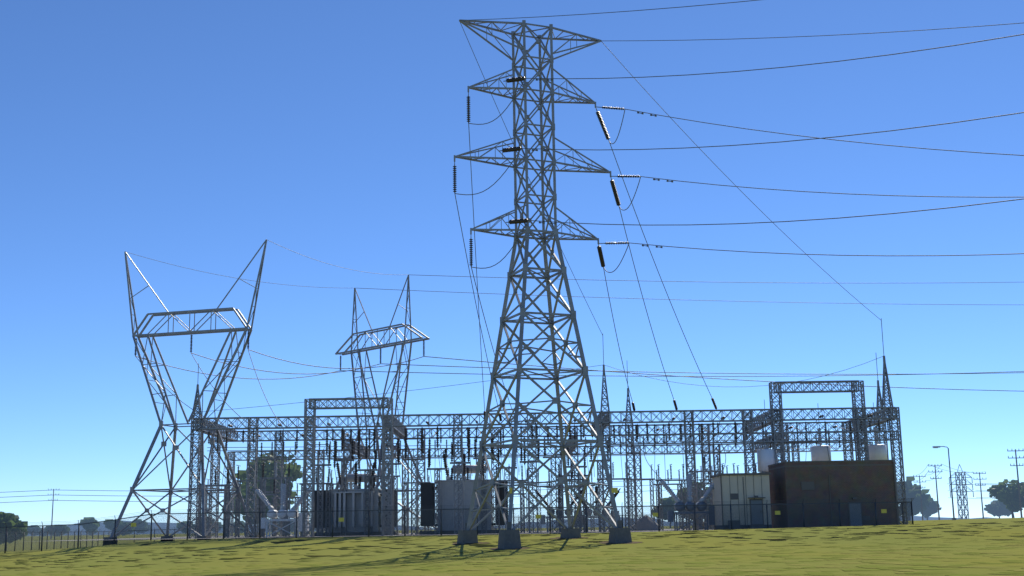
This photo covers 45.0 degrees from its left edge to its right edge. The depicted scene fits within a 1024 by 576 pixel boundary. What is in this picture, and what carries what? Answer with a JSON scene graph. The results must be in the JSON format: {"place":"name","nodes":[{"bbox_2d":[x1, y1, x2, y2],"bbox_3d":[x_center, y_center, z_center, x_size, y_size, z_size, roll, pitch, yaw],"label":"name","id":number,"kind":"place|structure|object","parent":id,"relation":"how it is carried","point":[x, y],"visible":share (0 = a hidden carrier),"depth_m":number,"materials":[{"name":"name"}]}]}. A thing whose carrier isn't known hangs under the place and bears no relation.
{"place":"outdoors","nodes":[
{"label":"outdoors","id":0,"kind":"place"},
{"bbox_2d":[0,518,1023,575],"bbox_3d":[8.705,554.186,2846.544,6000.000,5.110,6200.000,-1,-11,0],"label":"ground","id":1,"kind":"structure","parent":0,"point":[993,531],"depth_m":77.99,"materials":[{"name":"green plant"}]},
{"bbox_2d":[103,535,258,544],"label":"concrete footings","id":2,"kind":"object","parent":1,"relation":"on","point":[107,539],"visible":0.23,"depth_m":114.10,"materials":[{"name":"grey concrete"}]},
{"bbox_2d":[110,239,266,536],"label":"tower waist","id":3,"kind":"object","parent":1,"relation":"on","point":[230,330],"visible":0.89,"depth_m":120.49,"materials":[{"name":"grey metal"}]},
{"bbox_2d":[22,528,711,541],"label":"yard gravel","id":4,"kind":"structure","parent":1,"relation":"on","point":[526,532],"depth_m":112.69,"materials":[{"name":"grey gravel"}]},
{"bbox_2d":[261,509,308,536],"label":"breaker","id":5,"kind":"object","parent":4,"relation":"on","point":[285,515],"visible":0.62,"depth_m":109.99,"materials":[{"name":"white paint"}]},
{"bbox_2d":[314,473,398,535],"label":"transformer","id":6,"kind":"object","parent":4,"relation":"on","point":[355,498],"visible":0.54,"depth_m":119.54,"materials":[{"name":"paint"}]},
{"bbox_2d":[339,475,482,488],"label":"bushing turrets","id":7,"kind":"object","parent":6,"relation":"on","point":[447,478],"visible":0.56,"depth_m":121.00,"materials":[{"name":"paint"}]},
{"bbox_2d":[419,465,507,534],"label":"transformer","id":8,"kind":"object","parent":4,"relation":"on","point":[446,495],"visible":0.45,"depth_m":119.72,"materials":[{"name":"paint"}]},
{"bbox_2d":[188,318,907,537],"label":"substation gantry","id":9,"kind":"object","parent":4,"relation":"on","point":[393,423],"visible":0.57,"depth_m":117.86,"materials":[{"name":"metal"}]},
{"bbox_2d":[540,508,582,532],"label":"breaker","id":10,"kind":"object","parent":4,"relation":"on","point":[542,517],"visible":0.38,"depth_m":119.38,"materials":[{"name":"paint"}]},
{"bbox_2d":[584,508,618,531],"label":"breaker","id":11,"kind":"object","parent":4,"relation":"on","point":[590,513],"visible":0.31,"depth_m":123.18,"materials":[{"name":"paint"}]},
{"bbox_2d":[268,497,705,509],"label":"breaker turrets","id":12,"kind":"object","parent":11,"relation":"on","point":[677,499],"visible":0.62,"depth_m":110.37,"materials":[{"name":"paint"}]},
{"bbox_2d":[134,76,973,505],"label":"brown insulators","id":13,"kind":"object","parent":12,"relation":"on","point":[438,440],"visible":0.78,"depth_m":117.93,"materials":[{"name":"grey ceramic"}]},
{"bbox_2d":[630,515,661,530],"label":"gravel pile","id":14,"kind":"object","parent":4,"relation":"on","point":[644,524],"visible":0.62,"depth_m":131.75,"materials":[{"name":"grey gravel"}]},
{"bbox_2d":[667,501,714,530],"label":"breaker","id":15,"kind":"object","parent":4,"relation":"on","point":[687,507],"visible":0.69,"depth_m":109.50,"materials":[{"name":"paint"}]},
{"bbox_2d":[710,473,771,529],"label":"control house","id":16,"kind":"structure","parent":4,"relation":"on","point":[744,488],"depth_m":105.55,"materials":[{"name":"grey metal"}]},
{"bbox_2d":[768,460,898,527],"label":"brick building","id":17,"kind":"structure","parent":4,"relation":"on","point":[851,481],"depth_m":105.63,"materials":[{"name":"brown brick"}]},
{"bbox_2d":[319,275,433,532],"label":"tower waist","id":18,"kind":"object","parent":1,"relation":"on","point":[377,346],"visible":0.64,"depth_m":141.70,"materials":[{"name":"grey metal"}]},
{"bbox_2d":[0,498,913,552],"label":"fence posts","id":19,"kind":"object","parent":1,"relation":"on","point":[369,510],"visible":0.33,"depth_m":103.28,"materials":[{"name":"grey metal"}]},
{"bbox_2d":[0,503,911,552],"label":"chainlink fence","id":20,"kind":"object","parent":19,"relation":"attached to","point":[292,529],"visible":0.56,"depth_m":103.19,"materials":[{"name":"grey metal"}]},
{"bbox_2d":[131,509,886,526],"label":"warning signs","id":21,"kind":"object","parent":20,"relation":"attached to","point":[539,516],"visible":1,"depth_m":103.18,"materials":[{"name":"yellow metal"}]},
{"bbox_2d":[48,449,1023,536],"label":"utility poles","id":22,"kind":"object","parent":1,"relation":"on","point":[936,478],"visible":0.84,"depth_m":266.98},
{"bbox_2d":[454,19,618,529],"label":"tower","id":23,"kind":"structure","parent":1,"relation":"on","point":[550,322],"depth_m":89.99,"materials":[{"name":"metal"}]},
{"bbox_2d":[0,0,1023,502],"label":"conductors","id":24,"kind":"object","parent":23,"relation":"attached to","point":[654,376],"visible":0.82,"depth_m":114.89,"materials":[{"name":"grey"}]},
{"bbox_2d":[509,488,617,492],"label":"tower signs","id":25,"kind":"object","parent":23,"relation":"attached to","point":[614,490],"visible":1,"depth_m":84.59,"materials":[{"name":"yellow"}]},
{"bbox_2d":[457,520,631,548],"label":"concrete footings","id":26,"kind":"object","parent":1,"relation":"on","point":[509,538],"visible":0.82,"depth_m":83.66,"materials":[{"name":"grey concrete"}]},
{"bbox_2d":[453,537,641,549],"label":"dirt patches","id":27,"kind":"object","parent":1,"relation":"on","point":[604,542],"depth_m":84.41,"materials":[{"name":"brown soil"}]},
{"bbox_2d":[940,446,955,519],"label":"street light pole","id":28,"kind":"object","parent":1,"relation":"on","point":[953,518],"visible":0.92,"depth_m":147.92,"materials":[{"name":"grey metal"}]},
{"bbox_2d":[949,464,972,518],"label":"distant pylons","id":29,"kind":"object","parent":1,"relation":"on","point":[960,495],"visible":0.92,"depth_m":374.30,"materials":[{"name":"grey metal"}]},
{"bbox_2d":[0,0,1023,527],"label":"sky","id":30,"kind":"structure","parent":0,"point":[191,134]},
{"bbox_2d":[28,516,1023,535],"bbox_3d":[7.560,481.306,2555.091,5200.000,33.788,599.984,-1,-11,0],"label":"ridge","id":31,"kind":"structure","parent":0,"point":[915,518],"depth_m":2829.64,"materials":[{"name":"grey"}]},
{"bbox_2d":[48,427,1023,506],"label":"grey insulators","id":32,"kind":"object","parent":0,"point":[662,482],"visible":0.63,"depth_m":111.22,"materials":[{"name":"grey ceramic"}]},
{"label":"tank stands","id":33,"kind":"object","parent":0,"visible":0},
{"bbox_2d":[757,444,886,471],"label":"white tanks","id":34,"kind":"object","parent":33,"relation":"on","point":[765,458],"visible":0.72,"depth_m":119.12,"materials":[{"name":"metal"}]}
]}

